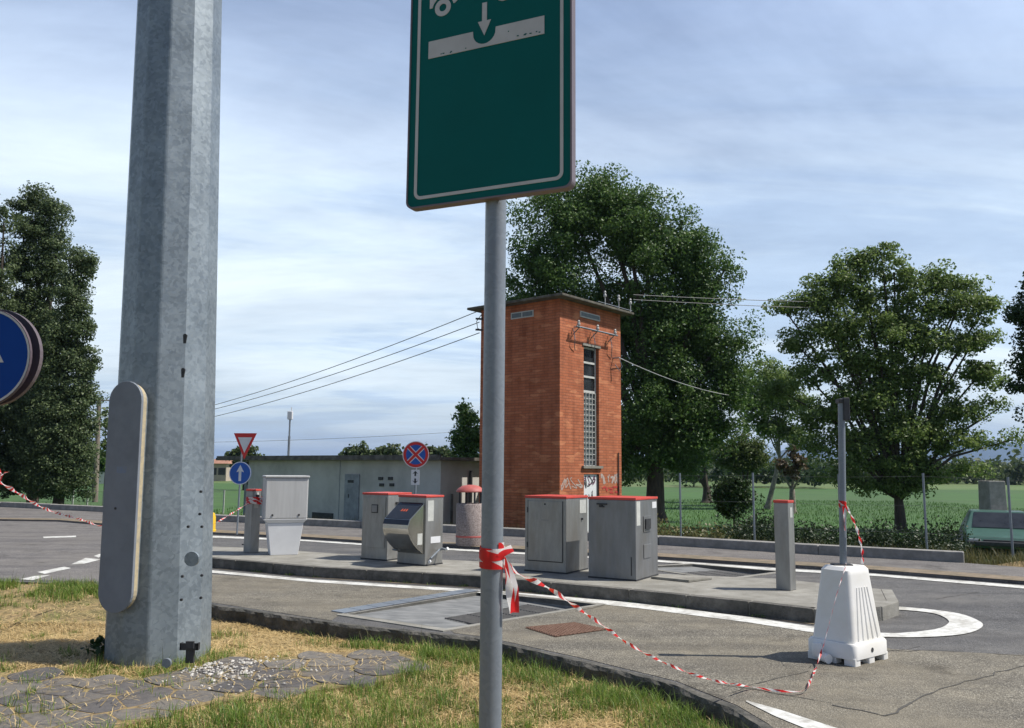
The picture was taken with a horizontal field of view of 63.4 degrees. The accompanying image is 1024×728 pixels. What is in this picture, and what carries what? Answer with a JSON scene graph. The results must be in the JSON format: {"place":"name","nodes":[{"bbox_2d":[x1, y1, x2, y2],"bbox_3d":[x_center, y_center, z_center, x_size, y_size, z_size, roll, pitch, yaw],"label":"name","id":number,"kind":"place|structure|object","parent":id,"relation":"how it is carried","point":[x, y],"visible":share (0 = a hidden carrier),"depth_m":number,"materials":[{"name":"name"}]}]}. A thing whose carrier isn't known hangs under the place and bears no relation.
{"place":"outdoors","nodes":[
{"label":"outdoors","id":0,"kind":"place"},
{"bbox_2d":[0,521,101,582],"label":"roundabout road","id":1,"kind":"structure","parent":0,"point":[27,549],"depth_m":16.30,"materials":[{"name":"grey asphalt"}]},
{"bbox_2d":[23,536,99,579],"bbox_3d":[-10.975,4.227,20.998,1.464,0.001,20.039,4,-8,-27],"label":"roundabout marking","id":2,"kind":"object","parent":1,"relation":"on","point":[85,560],"visible":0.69,"depth_m":13.97,"materials":[{"name":"paint"}]},
{"bbox_2d":[85,472,104,483],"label":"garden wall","id":3,"kind":"structure","parent":0,"point":[102,478],"depth_m":94.06,"materials":[{"name":"grey concrete"}]},
{"bbox_2d":[275,432,447,440],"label":"power cable","id":4,"kind":"object","parent":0,"point":[355,437],"visible":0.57,"depth_m":59.79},
{"bbox_2d":[0,575,743,727],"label":"grass verge","id":5,"kind":"object","parent":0,"point":[83,607],"depth_m":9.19,"materials":[{"name":"plant"}]},
{"bbox_2d":[0,309,42,405],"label":"keep direction sign","id":6,"kind":"object","parent":5,"relation":"on","point":[21,353],"visible":1,"depth_m":5.01,"materials":[{"name":"metal"}]},
{"bbox_2d":[80,635,104,656],"bbox_3d":[-3.878,2.635,7.775,0.311,0.244,0.241,1,-7,0],"label":"weed plant","id":7,"kind":"object","parent":5,"relation":"on","point":[98,642],"visible":0.76,"depth_m":7.76,"materials":[{"name":"green plant"}]},
{"bbox_2d":[98,0,221,669],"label":"steel mast","id":8,"kind":"object","parent":5,"relation":"on","point":[155,585],"visible":0.96,"depth_m":7.92,"materials":[{"name":"metal"}]},
{"bbox_2d":[0,649,429,727],"bbox_3d":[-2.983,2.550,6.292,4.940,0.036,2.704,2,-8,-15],"label":"stone path","id":9,"kind":"structure","parent":5,"relation":"on","point":[148,696],"depth_m":6.65,"materials":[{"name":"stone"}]},
{"bbox_2d":[162,650,316,693],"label":"white pebbles","id":10,"kind":"object","parent":9,"relation":"on","point":[221,666],"visible":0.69,"depth_m":7.14,"materials":[{"name":"white stone"}]},
{"bbox_2d":[0,571,747,727],"bbox_3d":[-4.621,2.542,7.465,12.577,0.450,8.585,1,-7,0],"label":"grass stalks","id":11,"kind":"object","parent":5,"relation":"on","point":[380,683],"depth_m":6.30,"materials":[{"name":"plant"}]},
{"bbox_2d":[406,0,575,727],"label":"service sign","id":12,"kind":"object","parent":5,"relation":"on","point":[492,108],"visible":1,"depth_m":2.34,"materials":[{"name":"metal"}]},
{"bbox_2d":[0,535,1023,725],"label":"road","id":13,"kind":"structure","parent":0,"point":[997,612],"depth_m":10.35,"materials":[{"name":"grey asphalt"}]},
{"bbox_2d":[229,433,256,534],"bbox_3d":[-6.483,2.869,19.885,0.643,2.408,0.069,0,-7,6],"label":"yield sign","id":14,"kind":"object","parent":13,"relation":"on","point":[240,473],"visible":1,"depth_m":19.91,"materials":[{"name":"blue metal"}]},
{"bbox_2d":[403,441,428,493],"bbox_3d":[-1.923,2.630,16.425,0.532,2.188,0.070,0,-7,4],"label":"no stopping sign","id":15,"kind":"object","parent":13,"relation":"on","point":[415,454],"visible":0.99,"depth_m":16.49,"materials":[{"name":"metal"}]},
{"bbox_2d":[211,604,772,727],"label":"kerb","id":16,"kind":"structure","parent":13,"relation":"on","point":[709,705],"depth_m":7.70,"materials":[{"name":"concrete"}]},
{"bbox_2d":[212,557,814,622],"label":"island kerb","id":17,"kind":"structure","parent":13,"relation":"on","point":[757,608],"depth_m":10.93,"materials":[{"name":"concrete"}]},
{"bbox_2d":[216,568,813,623],"bbox_3d":[-1.313,3.146,11.811,10.781,0.001,0.499,-3,-8,29],"label":"kerb grit","id":18,"kind":"object","parent":13,"relation":"on","point":[532,592],"visible":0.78,"depth_m":11.02,"materials":[{"name":"grey gravel"}]},
{"bbox_2d":[255,570,806,621],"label":"kerb sprouts","id":19,"kind":"object","parent":13,"relation":"on","point":[289,574],"visible":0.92,"depth_m":11.66,"materials":[{"name":"green plant"}]},
{"bbox_2d":[212,547,885,623],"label":"service island","id":20,"kind":"structure","parent":13,"relation":"on","point":[804,593],"depth_m":11.48,"materials":[{"name":"concrete"}]},
{"bbox_2d":[242,489,261,552],"bbox_3d":[-4.652,2.788,14.763,0.303,1.109,0.207,-4,-8,31],"label":"steel bollard","id":21,"kind":"object","parent":20,"relation":"on","point":[251,528],"visible":1,"depth_m":14.67,"materials":[{"name":"silver metal"}]},
{"bbox_2d":[0,470,261,526],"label":"barrier tape","id":22,"kind":"object","parent":21,"relation":"attached to","point":[254,500],"visible":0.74,"depth_m":8.18,"materials":[{"name":"red plastic"}]},
{"bbox_2d":[261,475,309,554],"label":"white water unit","id":23,"kind":"structure","parent":20,"relation":"on","point":[284,506],"depth_m":14.31,"materials":[{"name":"metal"}]},
{"bbox_2d":[361,492,411,560],"bbox_3d":[-2.096,2.713,13.933,0.609,1.093,0.650,-4,-8,31],"label":"service cabinet","id":24,"kind":"object","parent":20,"relation":"on","point":[378,507],"visible":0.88,"depth_m":13.68,"materials":[{"name":"silver metal"}]},
{"bbox_2d":[383,494,448,565],"bbox_3d":[-1.483,2.607,13.006,0.809,1.080,0.788,-5,-9,36],"label":"service cabinet","id":25,"kind":"object","parent":20,"relation":"on","point":[413,528],"visible":1,"depth_m":12.92,"materials":[{"name":"silver metal"}]},
{"bbox_2d":[524,494,587,573],"bbox_3d":[0.677,2.549,12.520,0.720,1.111,0.748,-4,-8,31],"label":"service cabinet","id":26,"kind":"object","parent":20,"relation":"on","point":[556,539],"visible":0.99,"depth_m":12.24,"materials":[{"name":"silver metal"}]},
{"bbox_2d":[588,495,658,580],"bbox_3d":[1.601,2.466,11.852,0.756,1.122,0.857,-4,-8,31],"label":"service cabinet","id":27,"kind":"object","parent":20,"relation":"on","point":[623,543],"visible":1,"depth_m":11.54,"materials":[{"name":"grey metal"}]},
{"bbox_2d":[651,574,711,581],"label":"inspection slab","id":28,"kind":"structure","parent":20,"relation":"on","point":[683,578],"depth_m":11.44,"materials":[{"name":"concrete"}]},
{"bbox_2d":[773,500,795,590],"bbox_3d":[3.511,2.330,10.697,0.233,1.133,0.167,-7,-10,45],"label":"steel bollard","id":29,"kind":"object","parent":20,"relation":"on","point":[784,544],"visible":1,"depth_m":10.63,"materials":[{"name":"silver metal"}]},
{"bbox_2d":[213,536,1023,587],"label":"edge line","id":30,"kind":"object","parent":13,"relation":"on","point":[944,580],"visible":0.65,"depth_m":13.94,"materials":[{"name":"paint"}]},
{"bbox_2d":[658,563,775,576],"bbox_3d":[3.236,3.477,13.901,1.720,0.061,2.017,7,-9,-40],"label":"basin rim","id":31,"kind":"object","parent":13,"relation":"on","point":[734,568],"visible":0.38,"depth_m":14.14,"materials":[{"name":"concrete"}]},
{"bbox_2d":[658,564,775,576],"bbox_3d":[3.311,3.496,13.891,1.534,0.102,1.804,6,-9,-37],"label":"drain basin","id":32,"kind":"object","parent":13,"relation":"on","point":[678,569],"visible":0.28,"depth_m":14.23,"materials":[{"name":"grey concrete"}]},
{"bbox_2d":[681,570,753,576],"bbox_3d":[3.441,3.480,13.667,1.149,0.060,0.896,6,-9,-38],"label":"drain grate","id":33,"kind":"object","parent":32,"relation":"on","point":[720,573],"visible":0.47,"depth_m":13.78,"materials":[{"name":"metal"}]},
{"bbox_2d":[814,589,898,620],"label":"island nose kerb","id":34,"kind":"structure","parent":13,"relation":"on","point":[888,608],"depth_m":9.51,"materials":[{"name":"concrete"}]},
{"bbox_2d":[881,607,982,636],"bbox_3d":[4.417,2.847,9.088,1.312,0.001,2.355,-4,-8,29],"label":"road marking","id":35,"kind":"object","parent":13,"relation":"on","point":[958,624],"visible":0.83,"depth_m":8.88,"materials":[{"name":"paint"}]},
{"bbox_2d":[0,483,1023,559],"bbox_3d":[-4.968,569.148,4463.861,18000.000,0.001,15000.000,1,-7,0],"label":"ground","id":36,"kind":"structure","parent":0,"point":[968,497],"depth_m":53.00,"materials":[{"name":"green plant"}]},
{"bbox_2d":[0,194,37,492],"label":"poplar tree","id":37,"kind":"object","parent":36,"relation":"on","point":[5,290],"visible":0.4,"depth_m":34.28,"materials":[{"name":"green plant"}]},
{"bbox_2d":[0,180,76,502],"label":"poplar tree","id":38,"kind":"object","parent":36,"relation":"on","point":[47,245],"visible":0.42,"depth_m":35.95,"materials":[{"name":"green plant"}]},
{"bbox_2d":[7,244,109,503],"bbox_3d":[-18.557,0.605,34.305,3.690,11.324,3.066,3,-8,-19],"label":"poplar tree","id":39,"kind":"object","parent":36,"relation":"on","point":[58,445],"visible":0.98,"depth_m":33.66,"materials":[{"name":"green plant"}]},
{"bbox_2d":[85,443,105,490],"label":"tree","id":40,"kind":"object","parent":36,"relation":"on","point":[102,462],"visible":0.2,"depth_m":69.06,"materials":[{"name":"green plant"}]},
{"bbox_2d":[92,400,108,501],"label":"utility pole","id":41,"kind":"object","parent":36,"relation":"on","point":[97,439],"visible":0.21,"depth_m":47.56,"materials":[{"name":"wood"}]},
{"bbox_2d":[102,312,475,428],"bbox_3d":[-12.498,1.103,36.287,0.024,2.601,32.950,7,-10,-44],"label":"power cable","id":42,"kind":"object","parent":41,"relation":"attached to","point":[351,360],"visible":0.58,"depth_m":29.01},
{"bbox_2d":[103,333,478,435],"bbox_3d":[-12.455,1.619,36.221,0.024,2.347,32.977,7,-10,-44],"label":"power cable","id":43,"kind":"object","parent":41,"relation":"attached to","point":[354,376],"visible":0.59,"depth_m":28.83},
{"bbox_2d":[103,322,479,429],"bbox_3d":[-12.467,1.291,36.263,0.024,2.334,32.991,7,-10,-44],"label":"power cable","id":44,"kind":"object","parent":41,"relation":"attached to","point":[353,367],"visible":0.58,"depth_m":28.98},
{"bbox_2d":[100,407,108,489],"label":"field tree","id":45,"kind":"object","parent":36,"relation":"on","point":[103,444],"visible":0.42,"depth_m":54.69,"materials":[{"name":"green plant"}]},
{"bbox_2d":[71,490,224,513],"bbox_3d":[-16.052,6.063,36.532,6.726,1.042,0.056,1,-7,0],"label":"field fence","id":46,"kind":"object","parent":36,"relation":"on","point":[103,498],"visible":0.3,"depth_m":36.52,"materials":[{"name":"metal"}]},
{"bbox_2d":[224,444,264,489],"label":"tree","id":47,"kind":"object","parent":36,"relation":"on","point":[237,451],"visible":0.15,"depth_m":74.24,"materials":[{"name":"green plant"}]},
{"bbox_2d":[216,455,478,524],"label":"utility building","id":48,"kind":"structure","parent":36,"relation":"on","point":[338,485],"depth_m":27.64,"materials":[{"name":"paint"}]},
{"bbox_2d":[243,481,247,515],"bbox_3d":[-10.229,5.111,32.789,1.300,1.947,0.120,-6,-9,40],"label":"double door","id":49,"kind":"structure","parent":48,"relation":"in","point":[246,484],"depth_m":33.11,"materials":[{"name":"metal"}]},
{"bbox_2d":[287,407,292,455],"bbox_3d":[-9.122,3.986,33.757,0.200,4.442,0.160,1,-7,0],"label":"antenna mast","id":50,"kind":"object","parent":48,"relation":"on","point":[289,415],"visible":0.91,"depth_m":33.90,"materials":[{"name":"grey metal"}]},
{"bbox_2d":[343,474,359,519],"bbox_3d":[-5.394,4.487,27.791,0.741,1.563,0.069,-6,-9,40],"label":"door","id":51,"kind":"structure","parent":48,"relation":"in","point":[352,481],"depth_m":27.78,"materials":[{"name":"metal"}]},
{"bbox_2d":[338,440,375,454],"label":"tree","id":52,"kind":"object","parent":36,"relation":"on","point":[362,449],"visible":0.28,"depth_m":74.16,"materials":[{"name":"green plant"}]},
{"bbox_2d":[369,443,403,454],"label":"tree","id":53,"kind":"object","parent":36,"relation":"on","point":[390,449],"visible":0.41,"depth_m":74.08,"materials":[{"name":"green plant"}]},
{"bbox_2d":[425,442,450,456],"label":"tree","id":54,"kind":"object","parent":36,"relation":"on","point":[431,448],"visible":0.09,"depth_m":74.23,"materials":[{"name":"green plant"}]},
{"bbox_2d":[431,445,452,456],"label":"tree","id":55,"kind":"object","parent":36,"relation":"on","point":[440,450],"visible":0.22,"depth_m":74.05,"materials":[{"name":"green plant"}]},
{"bbox_2d":[445,397,479,457],"bbox_3d":[-2.033,4.169,37.741,2.164,5.356,1.655,1,-7,0],"label":"young poplar","id":56,"kind":"object","parent":36,"relation":"on","point":[464,438],"visible":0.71,"depth_m":37.61,"materials":[{"name":"green plant"}]},
{"bbox_2d":[6,500,1023,564],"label":"kerb weeds","id":57,"kind":"object","parent":36,"relation":"on","point":[976,557],"visible":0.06,"depth_m":15.57,"materials":[{"name":"green plant"}]},
{"bbox_2d":[505,159,768,522],"bbox_3d":[4.789,-0.945,35.838,11.921,15.157,7.587,1,-7,0],"label":"oak tree","id":58,"kind":"object","parent":36,"relation":"on","point":[661,423],"visible":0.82,"depth_m":33.94,"materials":[{"name":"green plant"}]},
{"bbox_2d":[667,439,724,502],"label":"dark tree","id":59,"kind":"object","parent":36,"relation":"on","point":[704,484],"visible":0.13,"depth_m":54.23,"materials":[{"name":"green plant"}]},
{"bbox_2d":[657,512,741,539],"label":"brambles","id":60,"kind":"object","parent":36,"relation":"on","point":[694,533],"visible":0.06,"depth_m":18.74,"materials":[{"name":"green plant"}]},
{"bbox_2d":[707,473,764,530],"bbox_3d":[6.666,4.269,24.699,1.653,2.047,1.098,1,-7,0],"label":"meadow shrub","id":61,"kind":"object","parent":36,"relation":"on","point":[733,488],"visible":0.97,"depth_m":24.51,"materials":[{"name":"green plant"}]},
{"bbox_2d":[705,432,774,479],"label":"willow tree","id":62,"kind":"object","parent":36,"relation":"on","point":[751,457],"visible":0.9,"depth_m":49.30,"materials":[{"name":"green plant"}]},
{"bbox_2d":[727,353,820,509],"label":"pale trunk tree","id":63,"kind":"object","parent":36,"relation":"on","point":[768,424],"visible":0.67,"depth_m":45.61,"materials":[{"name":"green plant"}]},
{"bbox_2d":[773,445,808,513],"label":"pollard tree","id":64,"kind":"object","parent":36,"relation":"on","point":[787,469],"visible":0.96,"depth_m":41.55,"materials":[{"name":"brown plant"}]},
{"bbox_2d":[698,503,979,561],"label":"brambles","id":65,"kind":"object","parent":36,"relation":"on","point":[767,533],"visible":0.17,"depth_m":17.57,"materials":[{"name":"green plant"}]},
{"bbox_2d":[679,473,1018,561],"bbox_3d":[6.914,3.182,16.333,7.555,2.064,0.338,-4,-9,34],"label":"wire fence","id":66,"kind":"object","parent":36,"relation":"on","point":[925,517],"visible":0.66,"depth_m":15.94,"materials":[{"name":"grey metal"}]},
{"bbox_2d":[753,241,1023,531],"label":"walnut tree","id":67,"kind":"object","parent":36,"relation":"on","point":[913,433],"visible":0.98,"depth_m":29.92,"materials":[{"name":"green plant"}]},
{"bbox_2d":[954,481,1007,545],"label":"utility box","id":68,"kind":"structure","parent":36,"relation":"on","point":[992,494],"depth_m":23.78,"materials":[{"name":"grey metal"}]},
{"bbox_2d":[961,509,1023,554],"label":"parked car","id":69,"kind":"object","parent":36,"relation":"on","point":[987,526],"visible":0.8,"depth_m":21.06,"materials":[{"name":"green paint"}]},
{"bbox_2d":[998,271,1023,427],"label":"walnut tree","id":70,"kind":"object","parent":36,"relation":"on","point":[1015,314],"visible":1,"depth_m":27.36,"materials":[{"name":"green plant"}]},
{"bbox_2d":[0,507,1023,584],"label":"pavement","id":71,"kind":"structure","parent":0,"point":[8,512],"depth_m":16.11,"materials":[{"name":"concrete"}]},
{"bbox_2d":[0,502,964,562],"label":"kerb","id":72,"kind":"structure","parent":71,"relation":"on","point":[882,552],"depth_m":17.11,"materials":[{"name":"concrete"}]},
{"bbox_2d":[0,518,1023,580],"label":"dirt border","id":73,"kind":"object","parent":71,"relation":"on","point":[1006,577],"visible":0.59,"depth_m":14.94,"materials":[{"name":"brown soil"}]},
{"bbox_2d":[213,512,215,531],"bbox_3d":[-7.573,3.914,20.570,0.443,0.488,0.443,1,-7,0],"label":"yellow bollard","id":74,"kind":"object","parent":73,"relation":"on","point":[214,522],"visible":0.25,"depth_m":20.53,"materials":[{"name":"plastic"}]},
{"bbox_2d":[456,485,481,545],"bbox_3d":[-0.890,3.201,17.568,0.605,1.262,0.605,1,-7,0],"label":"litter bin","id":75,"kind":"object","parent":73,"relation":"on","point":[468,524],"visible":0.85,"depth_m":17.31,"materials":[{"name":"grey concrete"}]},
{"bbox_2d":[0,0,1023,458],"label":"sky","id":76,"kind":"structure","parent":0,"point":[803,132],"materials":[{"name":"blue"}]},
{"bbox_2d":[212,574,1023,727],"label":"service apron","id":77,"kind":"object","parent":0,"point":[739,652],"visible":0.84,"depth_m":7.20,"materials":[{"name":"concrete"}]},
{"bbox_2d":[350,592,594,627],"bbox_3d":[-0.410,2.946,9.771,1.747,0.112,2.453,-5,-9,38],"label":"drain basin","id":78,"kind":"object","parent":77,"relation":"on","point":[434,614],"visible":0.32,"depth_m":9.92,"materials":[{"name":"grey concrete"}]},
{"bbox_2d":[336,590,604,631],"bbox_3d":[-0.408,2.920,9.768,1.908,0.061,2.670,-5,-9,38],"label":"basin rim","id":79,"kind":"object","parent":78,"relation":"on","point":[354,615],"visible":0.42,"depth_m":9.50,"materials":[{"name":"concrete"}]},
{"bbox_2d":[331,589,479,612],"bbox_3d":[-1.254,2.983,10.382,0.265,0.056,2.361,-5,-9,38],"label":"channel drain","id":80,"kind":"object","parent":79,"relation":"in","point":[398,602],"visible":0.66,"depth_m":10.24,"materials":[{"name":"metal"}]},
{"bbox_2d":[445,604,558,624],"bbox_3d":[0.028,2.968,9.752,0.779,0.058,1.526,-6,-10,42],"label":"drain grate","id":81,"kind":"object","parent":78,"relation":"on","point":[471,618],"visible":0.48,"depth_m":9.85,"materials":[{"name":"metal"}]},
{"bbox_2d":[212,570,813,631],"bbox_3d":[-0.705,3.064,11.139,9.745,0.001,0.862,-4,-8,30],"label":"island edge line","id":82,"kind":"object","parent":77,"relation":"on","point":[720,616],"visible":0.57,"depth_m":10.20,"materials":[{"name":"paint"}]},
{"bbox_2d":[526,622,605,636],"bbox_3d":[0.573,2.748,8.602,0.684,0.014,0.550,5,-9,-32],"label":"manhole grate","id":83,"kind":"object","parent":77,"relation":"on","point":[563,629],"visible":0.98,"depth_m":8.57,"materials":[{"name":"metal"}]},
{"bbox_2d":[715,683,830,702],"bbox_3d":[1.951,2.462,6.211,0.891,0.001,0.041,-5,-9,36],"label":"road crack","id":84,"kind":"object","parent":77,"relation":"on","point":[768,691],"visible":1,"depth_m":6.22,"materials":[{"name":"black asphalt"}]},
{"bbox_2d":[746,700,834,727],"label":"bay line","id":85,"kind":"object","parent":77,"relation":"on","point":[803,722],"visible":1,"depth_m":5.55,"materials":[{"name":"paint"}]},
{"bbox_2d":[808,564,887,666],"bbox_3d":[2.962,2.219,7.408,0.677,0.812,0.466,6,-9,-38],"label":"plastic barrier","id":86,"kind":"object","parent":77,"relation":"on","point":[853,637],"visible":0.97,"depth_m":7.28,"materials":[{"name":"plastic"}]},
{"bbox_2d":[830,398,852,565],"bbox_3d":[3.006,1.323,7.564,0.202,2.034,0.100,1,-7,0],"label":"grey post","id":87,"kind":"object","parent":86,"relation":"on","point":[843,410],"visible":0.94,"depth_m":7.58,"materials":[{"name":"metal"}]},
{"bbox_2d":[479,542,845,691],"bbox_3d":[1.214,1.563,4.928,0.652,1.445,6.175,-4,-8,29],"label":"barrier tape","id":88,"kind":"object","parent":87,"relation":"attached to","point":[492,559],"visible":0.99,"depth_m":2.25,"materials":[{"name":"plastic"}]},
{"bbox_2d":[838,500,863,563],"bbox_3d":[3.091,1.521,7.523,0.212,0.581,0.099,1,-7,0],"label":"barrier tape","id":89,"kind":"object","parent":87,"relation":"hanging from","point":[844,503],"visible":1,"depth_m":7.51,"materials":[{"name":"red plastic"}]},
{"bbox_2d":[832,666,1020,715],"bbox_3d":[3.707,2.518,6.529,3.132,0.001,0.360,5,-8,-30],"label":"road crack","id":90,"kind":"object","parent":77,"relation":"on","point":[901,707],"visible":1,"depth_m":6.01,"materials":[{"name":"black asphalt"}]},
{"bbox_2d":[891,649,1023,655],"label":"road crack","id":91,"kind":"object","parent":77,"relation":"on","point":[950,650],"visible":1,"depth_m":7.71,"materials":[{"name":"black asphalt"}]},
{"bbox_2d":[214,475,1023,489],"bbox_3d":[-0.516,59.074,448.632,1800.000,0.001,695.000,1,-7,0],"label":"field","id":92,"kind":"structure","parent":0,"point":[961,485],"depth_m":123.72,"materials":[{"name":"green plant"}]},
{"bbox_2d":[214,459,231,480],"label":"farmhouse","id":93,"kind":"object","parent":92,"relation":"on","point":[221,470],"visible":0.43,"depth_m":118.99,"materials":[{"name":"beige paint"}]},
{"bbox_2d":[218,468,224,474],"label":"window","id":94,"kind":"structure","parent":93,"relation":"in","point":[221,471],"depth_m":118.90,"materials":[{"name":"glass"}]},
{"bbox_2d":[672,460,837,486],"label":"hedge","id":95,"kind":"object","parent":92,"relation":"on","point":[714,473],"visible":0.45,"depth_m":104.63,"materials":[{"name":"green plant"}]},
{"bbox_2d":[622,449,1023,484],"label":"wood","id":96,"kind":"object","parent":92,"relation":"on","point":[1013,469],"visible":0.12,"depth_m":153.00,"materials":[{"name":"green plant"}]},
{"bbox_2d":[451,442,1023,462],"bbox_3d":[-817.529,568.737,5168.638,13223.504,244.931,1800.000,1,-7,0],"label":"hills","id":97,"kind":"structure","parent":0,"point":[992,453],"depth_m":4698.56,"materials":[{"name":"green plant"}]},
{"bbox_2d":[974,551,1023,565],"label":"mound grass","id":98,"kind":"structure","parent":0,"point":[1006,561],"depth_m":14.68,"materials":[{"name":"green plant"}]},
{"bbox_2d":[998,561,1023,566],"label":"grass mound","id":99,"kind":"object","parent":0,"point":[1016,565],"depth_m":14.49,"materials":[{"name":"beige plant"}]},
{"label":"earth bank","id":100,"kind":"structure","parent":0,"visible":0},
{"bbox_2d":[467,291,633,531],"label":"brick tower","id":101,"kind":"structure","parent":100,"relation":"on","point":[562,412],"depth_m":22.86,"materials":[{"name":"brick"}]},
{"bbox_2d":[584,347,595,465],"bbox_3d":[2.136,1.181,23.248,0.090,3.329,0.750,-6,-9,40],"label":"window","id":102,"kind":"structure","parent":101,"relation":"in","point":[589,355],"depth_m":23.32,"materials":[{"name":"grey glass"}]},
{"bbox_2d":[584,474,596,531],"bbox_3d":[2.143,3.993,22.853,0.048,1.875,0.766,-6,-9,40],"label":"door","id":103,"kind":"structure","parent":101,"relation":"in","point":[590,480],"depth_m":22.89,"materials":[{"name":"white metal"}]},
{"bbox_2d":[619,357,726,394],"bbox_3d":[5.885,0.558,28.591,0.025,0.316,10.714,-4,-8,31],"label":"power cable","id":104,"kind":"object","parent":101,"relation":"attached to","point":[668,378],"visible":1,"depth_m":27.26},
{"bbox_2d":[633,299,961,309],"bbox_3d":[22.871,-3.136,36.208,42.456,4.948,0.022,4,-8,-26],"label":"power cable","id":105,"kind":"object","parent":101,"relation":"attached to","point":[741,305],"visible":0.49,"depth_m":28.27,"materials":[{"name":"black rubber"}]},
{"bbox_2d":[633,294,1015,302],"bbox_3d":[22.901,-3.461,36.250,42.502,5.287,0.022,4,-8,-26],"label":"power cable","id":106,"kind":"object","parent":101,"relation":"attached to","point":[756,300],"visible":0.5,"depth_m":28.44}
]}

